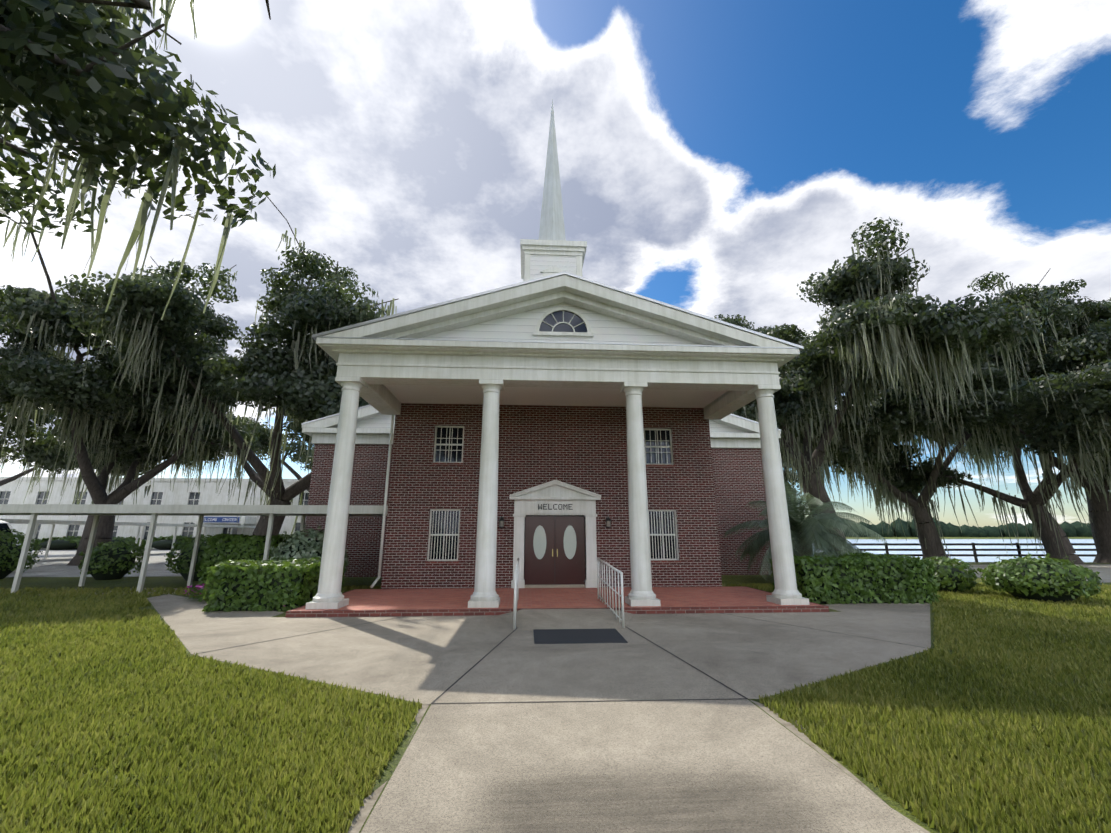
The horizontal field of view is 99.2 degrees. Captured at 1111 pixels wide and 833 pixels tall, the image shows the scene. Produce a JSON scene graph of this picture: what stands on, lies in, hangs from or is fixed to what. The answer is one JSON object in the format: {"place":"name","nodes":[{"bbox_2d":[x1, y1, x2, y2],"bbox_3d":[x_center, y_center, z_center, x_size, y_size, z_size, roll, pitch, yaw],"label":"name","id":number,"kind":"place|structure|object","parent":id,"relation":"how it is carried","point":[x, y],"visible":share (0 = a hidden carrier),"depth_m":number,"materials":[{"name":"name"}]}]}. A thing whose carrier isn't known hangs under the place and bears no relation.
{"place":"outdoors","nodes":[
{"label":"outdoors","id":0,"kind":"place"},
{"bbox_2d":[0,291,75,412],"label":"oak tree","id":1,"kind":"object","parent":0,"point":[14,336],"depth_m":28.63,"materials":[{"name":"green plant"}]},
{"bbox_2d":[0,334,63,454],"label":"spanish moss","id":2,"kind":"object","parent":1,"relation":"attached to","point":[9,404],"visible":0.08,"depth_m":25.84,"materials":[{"name":"plant"}]},
{"bbox_2d":[0,403,78,485],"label":"oak tree","id":3,"kind":"object","parent":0,"point":[40,446],"depth_m":35.14,"materials":[{"name":"green plant"}]},
{"bbox_2d":[0,411,97,503],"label":"spanish moss","id":4,"kind":"object","parent":3,"relation":"attached to","point":[37,472],"visible":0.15,"depth_m":35.93,"materials":[{"name":"plant"}]},
{"bbox_2d":[35,536,80,549],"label":"shrub","id":5,"kind":"object","parent":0,"point":[60,545],"depth_m":49.55,"materials":[{"name":"green plant"}]},
{"bbox_2d":[6,549,181,576],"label":"drive pavement","id":6,"kind":"structure","parent":0,"point":[54,563],"depth_m":24.68,"materials":[{"name":"concrete"}]},
{"bbox_2d":[0,520,20,544],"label":"car","id":7,"kind":"object","parent":6,"relation":"on","point":[5,525],"visible":0.04,"depth_m":20.85,"materials":[{"name":"white metal"}]},
{"bbox_2d":[0,519,255,561],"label":"covered walkway","id":8,"kind":"structure","parent":6,"relation":"on","point":[38,522],"depth_m":35.92,"materials":[{"name":"white paint"}]},
{"bbox_2d":[112,536,146,548],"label":"shrub","id":9,"kind":"object","parent":6,"relation":"on","point":[130,539],"depth_m":50.49,"materials":[{"name":"green plant"}]},
{"bbox_2d":[16,8,181,122],"bbox_3d":[-10.820,-11.527,0.468,19.754,26.555,31.717,6,-15,-24],"label":"oak tree","id":10,"kind":"object","parent":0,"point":[170,36],"depth_m":12.80,"materials":[{"name":"green plant"}]},
{"bbox_2d":[0,0,196,192],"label":"spanish moss","id":11,"kind":"object","parent":10,"relation":"attached to","point":[168,6],"visible":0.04,"depth_m":10.10,"materials":[{"name":"green plant"}]},
{"bbox_2d":[0,0,275,236],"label":"oak tree","id":12,"kind":"object","parent":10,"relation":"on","point":[46,84],"depth_m":6.53,"materials":[{"name":"green plant"}]},
{"bbox_2d":[0,24,233,319],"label":"spanish moss","id":13,"kind":"object","parent":12,"relation":"attached to","point":[142,215],"visible":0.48,"depth_m":7.02,"materials":[{"name":"plant"}]},
{"bbox_2d":[0,148,249,565],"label":"oak tree","id":14,"kind":"object","parent":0,"point":[106,365],"depth_m":25.41,"materials":[{"name":"green plant"}]},
{"bbox_2d":[2,198,247,519],"bbox_3d":[-26.321,-1.454,29.050,11.772,18.925,16.566,10,-17,-36],"label":"spanish moss","id":15,"kind":"object","parent":14,"relation":"attached to","point":[117,475],"visible":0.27,"depth_m":25.48,"materials":[{"name":"plant"}]},
{"bbox_2d":[143,535,200,549],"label":"shrub","id":16,"kind":"object","parent":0,"point":[163,544],"depth_m":50.01,"materials":[{"name":"green plant"}]},
{"bbox_2d":[0,196,398,535],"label":"oak tree","id":17,"kind":"object","parent":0,"point":[311,394],"depth_m":22.85,"materials":[{"name":"green plant"}]},
{"bbox_2d":[4,228,396,535],"bbox_3d":[-18.165,-0.270,29.317,20.908,16.871,19.657,1,-14,-3],"label":"spanish moss","id":18,"kind":"object","parent":17,"relation":"attached to","point":[96,425],"visible":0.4,"depth_m":23.95,"materials":[{"name":"green plant"}]},
{"bbox_2d":[233,405,314,491],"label":"oak tree","id":19,"kind":"object","parent":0,"point":[297,449],"depth_m":43.53,"materials":[{"name":"green plant"}]},
{"bbox_2d":[209,427,313,476],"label":"spanish moss","id":20,"kind":"object","parent":19,"relation":"attached to","point":[268,456],"depth_m":41.26,"materials":[{"name":"plant"}]},
{"bbox_2d":[18,588,930,832],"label":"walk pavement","id":21,"kind":"structure","parent":0,"point":[455,756],"depth_m":4.68,"materials":[{"name":"concrete"}]},
{"bbox_2d":[0,504,387,592],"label":"covered walkway","id":22,"kind":"structure","parent":21,"relation":"on","point":[34,511],"depth_m":14.14,"materials":[{"name":"paint"}]},
{"bbox_2d":[513,558,518,628],"bbox_3d":[-0.830,3.663,10.109,0.048,1.087,3.098,1,-14,-3],"label":"handrail","id":23,"kind":"object","parent":21,"relation":"on","point":[516,585],"visible":1,"depth_m":8.70,"materials":[{"name":"white metal"}]},
{"bbox_2d":[202,613,924,703],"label":"pavement joints","id":24,"kind":"object","parent":21,"relation":"in","point":[438,697],"depth_m":5.34,"materials":[{"name":"grey concrete"}]},
{"bbox_2d":[533,628,627,643],"bbox_3d":[0.372,3.681,7.933,1.470,0.012,1.100,1,-14,-3],"label":"door mat","id":25,"kind":"object","parent":21,"relation":"on","point":[563,636],"depth_m":7.85,"materials":[{"name":"grey rubber"}]},
{"bbox_2d":[454,757,838,832],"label":"pavement stain","id":26,"kind":"object","parent":21,"relation":"on","point":[541,817],"depth_m":2.98,"materials":[{"name":"grey concrete"}]},
{"bbox_2d":[524,515,527,572],"bbox_3d":[-0.048,2.610,15.216,9.500,5.600,0.050,1,-14,-3],"label":"dark church interior","id":27,"kind":"object","parent":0,"point":[524,550],"depth_m":14.74,"materials":[{"name":"black"}]},
{"bbox_2d":[157,611,930,832],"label":"walk edge soil","id":28,"kind":"structure","parent":0,"point":[361,816],"depth_m":3.42,"materials":[{"name":"brown soil"}]},
{"bbox_2d":[357,415,746,432],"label":"side gable","id":29,"kind":"structure","parent":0,"point":[382,421],"depth_m":20.33,"materials":[{"name":"white wood"}]},
{"bbox_2d":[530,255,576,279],"bbox_3d":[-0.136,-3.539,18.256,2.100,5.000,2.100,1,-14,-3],"label":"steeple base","id":30,"kind":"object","parent":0,"point":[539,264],"depth_m":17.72,"materials":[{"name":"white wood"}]},
{"bbox_2d":[383,384,725,407],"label":"portico ceiling","id":31,"kind":"structure","parent":0,"point":[431,394],"depth_m":14.30,"materials":[{"name":"white paint"}]},
{"bbox_2d":[0,537,1110,832],"bbox_3d":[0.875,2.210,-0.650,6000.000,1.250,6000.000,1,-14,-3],"label":"lawn","id":32,"kind":"structure","parent":0,"point":[182,583],"depth_m":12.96,"materials":[{"name":"green plant"}]},
{"bbox_2d":[0,528,42,578],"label":"bush","id":33,"kind":"object","parent":32,"relation":"on","point":[8,536],"depth_m":17.87,"materials":[{"name":"green plant"}]},
{"bbox_2d":[78,539,144,579],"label":"bush","id":34,"kind":"object","parent":32,"relation":"on","point":[138,551],"depth_m":17.60,"materials":[{"name":"green plant"}]},
{"bbox_2d":[0,477,308,548],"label":"white building walls","id":35,"kind":"structure","parent":32,"relation":"on","point":[179,494],"depth_m":53.74,"materials":[{"name":"white paint"}]},
{"bbox_2d":[0,491,308,539],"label":"building windows","id":36,"kind":"structure","parent":35,"relation":"in","point":[156,499],"depth_m":53.63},
{"bbox_2d":[203,517,239,522],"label":"sign","id":37,"kind":"object","parent":35,"relation":"attached to","point":[219,519],"visible":0.64,"depth_m":51.81,"materials":[{"name":"blue"}]},
{"bbox_2d":[204,518,236,520],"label":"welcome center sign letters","id":38,"kind":"object","parent":37,"relation":"attached to","point":[222,520],"visible":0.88,"depth_m":51.80,"materials":[{"name":"white paint"}]},
{"bbox_2d":[164,534,227,580],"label":"bush","id":39,"kind":"object","parent":32,"relation":"on","point":[185,544],"depth_m":17.00,"materials":[{"name":"green plant"}]},
{"bbox_2d":[184,583,289,609],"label":"flower bed plants","id":40,"kind":"object","parent":32,"relation":"on","point":[201,592],"visible":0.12,"depth_m":11.91,"materials":[{"name":"green plant"}]},
{"bbox_2d":[197,534,291,586],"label":"hedge","id":41,"kind":"object","parent":32,"relation":"on","point":[210,550],"depth_m":14.46,"materials":[{"name":"green plant"}]},
{"bbox_2d":[202,557,345,611],"bbox_3d":[-6.822,4.115,11.823,2.233,1.149,2.893,1,-14,-3],"label":"hedge","id":42,"kind":"object","parent":32,"relation":"on","point":[293,566],"depth_m":10.61,"materials":[{"name":"green plant"}]},
{"bbox_2d":[262,525,349,572],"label":"shrub","id":43,"kind":"object","parent":32,"relation":"on","point":[297,538],"depth_m":13.96,"materials":[{"name":"green plant"}]},
{"bbox_2d":[304,403,771,588],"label":"brick wall","id":44,"kind":"structure","parent":32,"relation":"on","point":[705,490],"depth_m":14.88,"materials":[{"name":"red brick"}]},
{"bbox_2d":[370,414,393,587],"bbox_3d":[-5.158,2.209,14.162,0.080,5.528,0.342,-6,-15,22],"label":"downspout pipe","id":45,"kind":"object","parent":44,"relation":"attached to","point":[385,506],"visible":0.81,"depth_m":14.16,"materials":[{"name":"white metal"}]},
{"bbox_2d":[499,516,504,527],"bbox_3d":[-1.621,3.180,14.210,0.200,0.350,0.240,1,-14,-3],"label":"wall lantern","id":46,"kind":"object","parent":44,"relation":"attached to","point":[501,522],"depth_m":14.13,"materials":[{"name":"black metal"}]},
{"bbox_2d":[302,406,780,447],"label":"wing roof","id":47,"kind":"structure","parent":44,"relation":"on","point":[323,431],"depth_m":20.01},
{"bbox_2d":[301,271,803,430],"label":"roof","id":48,"kind":"structure","parent":47,"relation":"on","point":[314,336],"depth_m":11.78,"materials":[{"name":"silver metal"}]},
{"bbox_2d":[520,239,586,280],"bbox_3d":[-0.136,-3.714,18.299,2.500,5.360,2.500,1,-14,-3],"label":"steeple base","id":49,"kind":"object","parent":48,"relation":"on","point":[528,247],"depth_m":17.73,"materials":[{"name":"white wood"}]},
{"bbox_2d":[538,99,565,240],"bbox_3d":[-0.136,-10.194,19.904,1.400,7.990,1.400,1,-14,-3],"label":"steeple","id":50,"kind":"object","parent":49,"relation":"on","point":[552,227],"depth_m":19.39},
{"bbox_2d":[427,426,678,560],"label":"windows","id":51,"kind":"structure","parent":44,"relation":"in","point":[443,537],"depth_m":14.68,"materials":[{"name":"white glass"}]},
{"bbox_2d":[425,463,680,563],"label":"window sills","id":52,"kind":"structure","parent":44,"relation":"attached to","point":[457,562],"depth_m":14.32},
{"bbox_2d":[509,480,600,587],"bbox_3d":[-0.010,3.519,14.333,2.800,3.170,0.330,1,-14,-3],"label":"door trim","id":53,"kind":"structure","parent":44,"relation":"attached to","point":[551,494],"depth_m":14.43,"materials":[{"name":"white paint"}]},
{"bbox_2d":[524,516,585,587],"bbox_3d":[-0.015,4.072,14.278,1.860,2.070,0.170,1,-14,-3],"label":"church door","id":54,"kind":"structure","parent":53,"relation":"in","point":[554,551],"depth_m":14.30,"materials":[{"name":"brown wood"}]},
{"bbox_2d":[538,504,572,509],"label":"welcome sign letters","id":55,"kind":"object","parent":53,"relation":"attached to","point":[553,507],"visible":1,"depth_m":14.46,"materials":[{"name":"black metal"}]},
{"bbox_2d":[605,517,611,527],"bbox_3d":[1.613,3.226,14.397,0.200,0.350,0.240,1,-14,-3],"label":"wall lantern","id":56,"kind":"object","parent":44,"relation":"attached to","point":[608,520],"depth_m":14.32,"materials":[{"name":"black metal"}]},
{"bbox_2d":[291,587,822,610],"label":"porch floor","id":57,"kind":"structure","parent":32,"relation":"on","point":[400,599],"depth_m":11.66,"materials":[{"name":"brick"}]},
{"bbox_2d":[305,377,809,608],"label":"portico columns","id":58,"kind":"structure","parent":57,"relation":"on","point":[329,595],"depth_m":11.00,"materials":[{"name":"white paint"}]},
{"bbox_2d":[316,338,799,419],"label":"entablature","id":59,"kind":"structure","parent":58,"relation":"on","point":[736,374],"depth_m":11.66,"materials":[{"name":"white paint"}]},
{"bbox_2d":[325,275,791,346],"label":"roof cornice","id":60,"kind":"structure","parent":59,"relation":"on","point":[574,292],"depth_m":11.80,"materials":[{"name":"white wood"}]},
{"bbox_2d":[317,336,799,348],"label":"cornice","id":61,"kind":"structure","parent":59,"relation":"attached to","point":[557,342],"depth_m":11.42,"materials":[{"name":"white wood"}]},
{"bbox_2d":[285,586,828,617],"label":"step","id":62,"kind":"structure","parent":32,"relation":"on","point":[488,612],"depth_m":9.97,"materials":[{"name":"brick"}]},
{"bbox_2d":[724,469,887,581],"bbox_3d":[8.982,3.692,16.821,5.230,4.272,5.199,1,-14,-3],"label":"pindo palm","id":63,"kind":"object","parent":32,"relation":"on","point":[820,539],"depth_m":16.29,"materials":[{"name":"green plant"}]},
{"bbox_2d":[813,550,895,557],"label":"hedge","id":64,"kind":"object","parent":32,"relation":"on","point":[865,554],"visible":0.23,"depth_m":15.54,"materials":[{"name":"green plant"}]},
{"bbox_2d":[769,555,941,604],"bbox_3d":[7.725,4.245,12.424,3.617,1.200,1.785,1,-14,-3],"label":"hedge","id":65,"kind":"object","parent":32,"relation":"on","point":[879,563],"depth_m":11.71,"materials":[{"name":"green plant"}]},
{"bbox_2d":[779,339,1011,561],"bbox_3d":[25.483,2.454,33.613,21.838,15.898,12.343,9,-16,-31],"label":"oak tree","id":66,"kind":"object","parent":32,"relation":"on","point":[895,416],"depth_m":30.25,"materials":[{"name":"green plant"}]},
{"bbox_2d":[782,371,1010,559],"bbox_3d":[25.535,2.674,32.740,19.948,14.847,9.540,8,-16,-29],"label":"spanish moss","id":67,"kind":"object","parent":66,"relation":"hanging from","point":[878,442],"visible":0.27,"depth_m":31.30,"materials":[{"name":"plant"}]},
{"bbox_2d":[922,556,977,592],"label":"bush","id":68,"kind":"object","parent":32,"relation":"on","point":[969,583],"depth_m":13.52,"materials":[{"name":"green plant"}]},
{"bbox_2d":[841,517,1092,536],"bbox_3d":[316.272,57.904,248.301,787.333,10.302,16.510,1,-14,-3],"label":"treeline","id":69,"kind":"object","parent":32,"relation":"on","point":[1073,529],"visible":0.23,"depth_m":238.19,"materials":[{"name":"green plant"}]},
{"bbox_2d":[848,543,1095,561],"bbox_3d":[69.775,9.109,31.099,99.088,1.572,0.990,-1,-14,2],"label":"fence","id":70,"kind":"object","parent":32,"relation":"on","point":[974,550],"visible":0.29,"depth_m":32.64,"materials":[{"name":"grey wood"}]},
{"bbox_2d":[837,317,1110,563],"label":"oak tree","id":71,"kind":"object","parent":32,"relation":"on","point":[1097,376],"depth_m":27.42,"materials":[{"name":"green plant"}]},
{"bbox_2d":[869,340,1110,557],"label":"spanish moss","id":72,"kind":"object","parent":71,"relation":"hanging from","point":[1044,460],"visible":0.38,"depth_m":27.72,"materials":[{"name":"plant"}]},
{"bbox_2d":[976,553,1102,601],"bbox_3d":[12.511,4.148,12.259,2.676,1.192,2.519,1,-14,-3],"label":"bush","id":73,"kind":"object","parent":32,"relation":"on","point":[990,573],"depth_m":11.69,"materials":[{"name":"green plant"}]},
{"bbox_2d":[0,0,1110,526],"label":"sky","id":74,"kind":"structure","parent":0,"point":[715,157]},
{"bbox_2d":[417,302,701,344],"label":"pediment","id":75,"kind":"structure","parent":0,"point":[523,325],"depth_m":12.14,"materials":[{"name":"white wood"}]},
{"bbox_2d":[533,307,593,336],"bbox_3d":[0.201,-2.445,12.149,1.540,0.800,0.090,1,-14,-3],"label":"arched window","id":76,"kind":"structure","parent":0,"point":[564,321],"depth_m":12.14,"materials":[{"name":"glass"}]},
{"bbox_2d":[498,608,632,629],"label":"ramp pavement","id":77,"kind":"structure","parent":0,"point":[529,619],"depth_m":9.25,"materials":[{"name":"concrete"}]},
{"bbox_2d":[597,558,624,627],"bbox_3d":[1.147,3.691,10.223,0.048,1.087,3.098,1,-14,-3],"label":"handrail","id":78,"kind":"object","parent":77,"relation":"on","point":[621,577],"visible":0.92,"depth_m":9.80,"materials":[{"name":"white metal"}]},
{"bbox_2d":[782,422,802,501],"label":"oak tree","id":79,"kind":"object","parent":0,"point":[786,479],"depth_m":46.50,"materials":[{"name":"green plant"}]},
{"bbox_2d":[785,452,873,493],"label":"spanish moss","id":80,"kind":"object","parent":79,"relation":"hanging from","point":[841,474],"depth_m":31.89,"materials":[{"name":"green plant"}]},
{"bbox_2d":[714,217,1053,550],"bbox_3d":[15.134,-0.119,27.390,13.847,17.505,17.663,1,-14,-3],"label":"oak tree","id":81,"kind":"object","parent":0,"point":[976,323],"depth_m":23.21,"materials":[{"name":"green plant"}]},
{"bbox_2d":[733,239,1054,515],"bbox_3d":[15.476,-0.750,27.597,11.634,14.780,16.373,1,-14,-3],"label":"spanish moss","id":82,"kind":"object","parent":81,"relation":"attached to","point":[886,345],"visible":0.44,"depth_m":22.58,"materials":[{"name":"plant"}]},
{"bbox_2d":[812,539,1096,561],"bbox_3d":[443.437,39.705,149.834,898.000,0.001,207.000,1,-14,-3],"label":"lake water","id":83,"kind":"structure","parent":0,"point":[995,558],"depth_m":87.94,"materials":[{"name":"blue liquid"}]},
{"bbox_2d":[913,268,1110,562],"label":"oak tree","id":84,"kind":"object","parent":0,"point":[1089,308],"depth_m":30.64,"materials":[{"name":"green plant"}]},
{"bbox_2d":[901,276,1102,522],"bbox_3d":[36.490,-1.123,32.947,20.469,17.456,16.258,-5,-15,19],"label":"spanish moss","id":85,"kind":"object","parent":84,"relation":"attached to","point":[1038,318],"visible":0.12,"depth_m":31.98,"materials":[{"name":"plant"}]},
{"bbox_2d":[953,564,1110,582],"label":"parking sand","id":86,"kind":"structure","parent":0,"point":[1104,570],"depth_m":22.62,"materials":[{"name":"beige sand"}]}
]}

